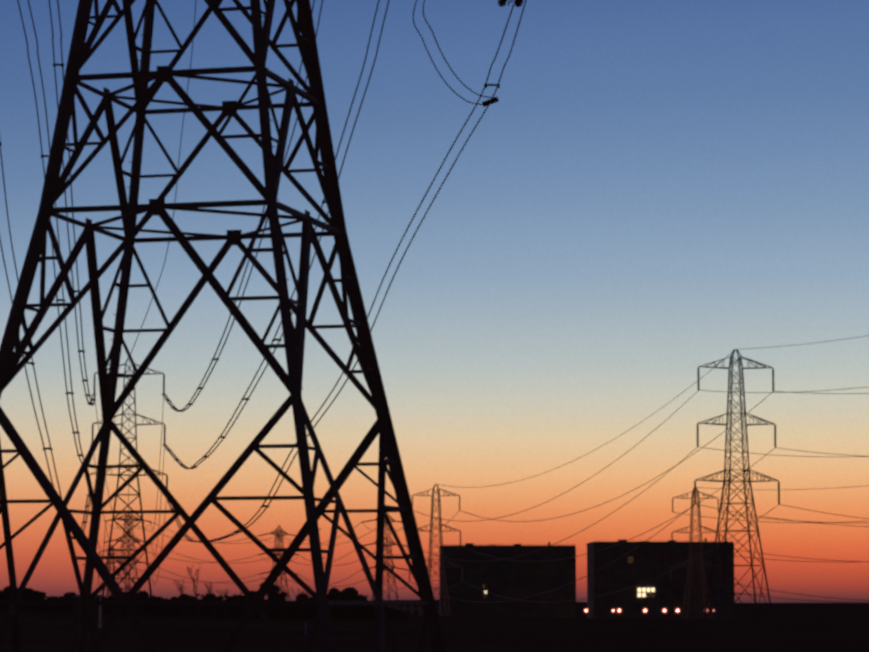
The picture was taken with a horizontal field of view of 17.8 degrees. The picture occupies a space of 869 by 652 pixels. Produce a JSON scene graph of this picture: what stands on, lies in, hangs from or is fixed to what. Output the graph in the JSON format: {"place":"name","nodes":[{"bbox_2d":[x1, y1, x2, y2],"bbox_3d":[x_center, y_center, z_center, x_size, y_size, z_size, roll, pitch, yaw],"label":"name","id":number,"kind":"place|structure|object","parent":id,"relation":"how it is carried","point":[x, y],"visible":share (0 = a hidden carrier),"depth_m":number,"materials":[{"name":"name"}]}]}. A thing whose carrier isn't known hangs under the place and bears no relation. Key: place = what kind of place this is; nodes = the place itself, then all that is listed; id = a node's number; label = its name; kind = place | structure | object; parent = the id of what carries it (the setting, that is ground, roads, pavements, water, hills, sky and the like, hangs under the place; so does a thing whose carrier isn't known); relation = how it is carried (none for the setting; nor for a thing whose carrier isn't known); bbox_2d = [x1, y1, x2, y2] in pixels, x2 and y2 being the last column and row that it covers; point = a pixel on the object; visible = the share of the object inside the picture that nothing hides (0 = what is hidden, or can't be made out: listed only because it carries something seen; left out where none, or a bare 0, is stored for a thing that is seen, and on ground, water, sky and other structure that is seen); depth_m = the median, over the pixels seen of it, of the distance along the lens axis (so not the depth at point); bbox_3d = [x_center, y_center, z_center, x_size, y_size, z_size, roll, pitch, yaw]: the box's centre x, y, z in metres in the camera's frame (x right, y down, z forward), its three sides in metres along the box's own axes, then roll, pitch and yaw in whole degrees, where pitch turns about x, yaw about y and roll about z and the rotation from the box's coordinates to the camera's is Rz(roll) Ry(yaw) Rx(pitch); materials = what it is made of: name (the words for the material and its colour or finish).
{"place":"outdoors","nodes":[
{"label":"outdoors","id":0,"kind":"place"},
{"bbox_2d":[388,605,420,614],"bbox_3d":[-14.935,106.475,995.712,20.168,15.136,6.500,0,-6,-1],"label":"fence","id":1,"kind":"object","parent":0,"point":[411,608],"depth_m":993.16,"materials":[{"name":"black metal"}]},
{"bbox_2d":[0,600,868,651],"bbox_3d":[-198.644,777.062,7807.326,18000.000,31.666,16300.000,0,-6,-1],"label":"ground","id":2,"kind":"structure","parent":0,"point":[818,627],"depth_m":282.53,"materials":[{"name":"soil"}]},
{"bbox_2d":[0,589,4,611],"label":"hedgerow tree","id":3,"kind":"object","parent":2,"relation":"on","point":[2,596],"visible":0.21,"depth_m":428.57,"materials":[{"name":"black plant"}]},
{"bbox_2d":[3,585,36,611],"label":"hedgerow tree","id":4,"kind":"object","parent":2,"relation":"on","point":[28,594],"visible":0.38,"depth_m":424.15,"materials":[{"name":"black plant"}]},
{"bbox_2d":[32,590,46,610],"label":"bush","id":5,"kind":"object","parent":2,"relation":"on","point":[40,596],"visible":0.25,"depth_m":439.12,"materials":[{"name":"black plant"}]},
{"bbox_2d":[38,596,61,612],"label":"hedgerow tree","id":6,"kind":"object","parent":2,"relation":"on","point":[45,608],"visible":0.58,"depth_m":424.31,"materials":[{"name":"black plant"}]},
{"bbox_2d":[58,596,72,612],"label":"bush","id":7,"kind":"object","parent":2,"relation":"on","point":[61,609],"visible":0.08,"depth_m":430.30,"materials":[{"name":"black plant"}]},
{"bbox_2d":[62,592,76,612],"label":"bush","id":8,"kind":"object","parent":2,"relation":"on","point":[66,596],"visible":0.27,"depth_m":422.27,"materials":[{"name":"black plant"}]},
{"bbox_2d":[71,595,103,627],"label":"shed","id":9,"kind":"structure","parent":2,"relation":"on","point":[96,613],"depth_m":296.01,"materials":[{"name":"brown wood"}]},
{"bbox_2d":[101,596,113,612],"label":"bush","id":10,"kind":"object","parent":2,"relation":"on","point":[106,608],"visible":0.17,"depth_m":430.43,"materials":[{"name":"black plant"}]},
{"bbox_2d":[97,547,124,596],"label":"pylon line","id":11,"kind":"object","parent":2,"relation":"on","point":[114,567],"visible":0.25,"depth_m":1488.42,"materials":[{"name":"grey metal"}]},
{"bbox_2d":[88,357,167,595],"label":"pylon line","id":12,"kind":"object","parent":2,"relation":"on","point":[119,474],"visible":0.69,"depth_m":553.83,"materials":[{"name":"metal"}]},
{"bbox_2d":[104,514,151,591],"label":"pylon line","id":13,"kind":"object","parent":2,"relation":"on","point":[127,546],"visible":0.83,"depth_m":992.77,"materials":[{"name":"grey metal"}]},
{"bbox_2d":[136,590,149,609],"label":"bush","id":14,"kind":"object","parent":2,"relation":"on","point":[143,595],"visible":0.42,"depth_m":418.76,"materials":[{"name":"black plant"}]},
{"bbox_2d":[149,595,163,605],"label":"bush","id":15,"kind":"object","parent":2,"relation":"on","point":[154,598],"visible":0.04,"depth_m":425.23,"materials":[{"name":"black plant"}]},
{"bbox_2d":[162,596,182,600],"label":"hedgerow tree","id":16,"kind":"object","parent":2,"relation":"on","point":[174,598],"visible":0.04,"depth_m":420.77,"materials":[{"name":"black plant"}]},
{"bbox_2d":[173,578,185,617],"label":"bare tree","id":17,"kind":"object","parent":2,"relation":"on","point":[181,587],"visible":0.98,"depth_m":395.54,"materials":[{"name":"black plant"}]},
{"bbox_2d":[178,594,195,600],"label":"bush","id":18,"kind":"object","parent":2,"relation":"on","point":[187,597],"visible":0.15,"depth_m":430.73,"materials":[{"name":"black plant"}]},
{"bbox_2d":[186,563,200,618],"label":"bare tree","id":19,"kind":"object","parent":2,"relation":"on","point":[194,580],"visible":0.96,"depth_m":390.60,"materials":[{"name":"black plant"}]},
{"bbox_2d":[197,593,218,600],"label":"bush","id":20,"kind":"object","parent":2,"relation":"on","point":[206,597],"visible":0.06,"depth_m":424.85,"materials":[{"name":"black plant"}]},
{"bbox_2d":[204,582,214,617],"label":"bare tree","id":21,"kind":"object","parent":2,"relation":"on","point":[209,589],"visible":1,"depth_m":400.36,"materials":[{"name":"black plant"}]},
{"bbox_2d":[216,588,229,618],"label":"bare tree","id":22,"kind":"object","parent":2,"relation":"on","point":[225,594],"visible":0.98,"depth_m":395.60,"materials":[{"name":"black plant"}]},
{"bbox_2d":[223,594,244,607],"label":"bush","id":23,"kind":"object","parent":2,"relation":"on","point":[234,597],"visible":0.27,"depth_m":420.92,"materials":[{"name":"black plant"}]},
{"bbox_2d":[259,582,280,600],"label":"hedgerow tree","id":24,"kind":"object","parent":2,"relation":"on","point":[272,593],"visible":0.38,"depth_m":415.42,"materials":[{"name":"black plant"}]},
{"bbox_2d":[259,525,298,600],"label":"transmission tower","id":25,"kind":"structure","parent":2,"relation":"on","point":[277,534],"depth_m":1073.52,"materials":[{"name":"grey metal"}]},
{"bbox_2d":[277,591,286,600],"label":"hedgerow tree","id":26,"kind":"object","parent":2,"relation":"on","point":[282,595],"visible":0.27,"depth_m":425.62,"materials":[{"name":"black plant"}]},
{"bbox_2d":[290,588,308,620],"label":"bare tree","id":27,"kind":"object","parent":2,"relation":"on","point":[305,596],"visible":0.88,"depth_m":385.97,"materials":[{"name":"black plant"}]},
{"bbox_2d":[295,593,315,600],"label":"bush","id":28,"kind":"object","parent":2,"relation":"on","point":[310,598],"visible":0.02,"depth_m":434.90,"materials":[{"name":"black plant"}]},
{"bbox_2d":[327,593,335,605],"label":"hedgerow tree","id":29,"kind":"object","parent":2,"relation":"on","point":[330,598],"visible":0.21,"depth_m":425.51,"materials":[{"name":"black plant"}]},
{"bbox_2d":[328,587,358,610],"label":"hedgerow tree","id":30,"kind":"object","parent":2,"relation":"on","point":[349,594],"visible":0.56,"depth_m":420.44,"materials":[{"name":"black plant"}]},
{"bbox_2d":[355,594,367,605],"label":"bush","id":31,"kind":"object","parent":2,"relation":"on","point":[360,597],"visible":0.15,"depth_m":429.98,"materials":[{"name":"black plant"}]},
{"bbox_2d":[361,512,407,609],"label":"transmission tower","id":32,"kind":"structure","parent":2,"relation":"on","point":[388,552],"depth_m":875.29,"materials":[{"name":"grey metal"}]},
{"bbox_2d":[0,0,868,651],"bbox_3d":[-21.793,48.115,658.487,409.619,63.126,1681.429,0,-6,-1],"label":"power lines","id":33,"kind":"object","parent":2,"relation":"on","point":[56,184],"visible":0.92,"depth_m":89.95,"materials":[{"name":"metal"}]},
{"bbox_2d":[409,484,462,615],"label":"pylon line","id":34,"kind":"object","parent":2,"relation":"on","point":[436,535],"visible":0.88,"depth_m":793.73,"materials":[{"name":"grey metal"}]},
{"bbox_2d":[439,542,575,617],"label":"reactor building","id":35,"kind":"structure","parent":2,"relation":"on","point":[519,578],"depth_m":1992.07,"materials":[{"name":"black concrete"}]},
{"bbox_2d":[586,538,734,618],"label":"reactor building","id":36,"kind":"structure","parent":2,"relation":"on","point":[655,598],"depth_m":2024.86,"materials":[{"name":"black concrete"}]},
{"bbox_2d":[670,487,721,618],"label":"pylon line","id":37,"kind":"object","parent":2,"relation":"on","point":[699,538],"visible":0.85,"depth_m":820.25,"materials":[{"name":"grey metal"}]},
{"bbox_2d":[694,349,779,622],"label":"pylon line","id":38,"kind":"object","parent":2,"relation":"on","point":[724,480],"visible":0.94,"depth_m":494.30,"materials":[{"name":"metal"}]},
{"bbox_2d":[0,0,868,602],"label":"sky","id":39,"kind":"structure","parent":0,"point":[651,192],"materials":[{"name":"blue"}]}
]}

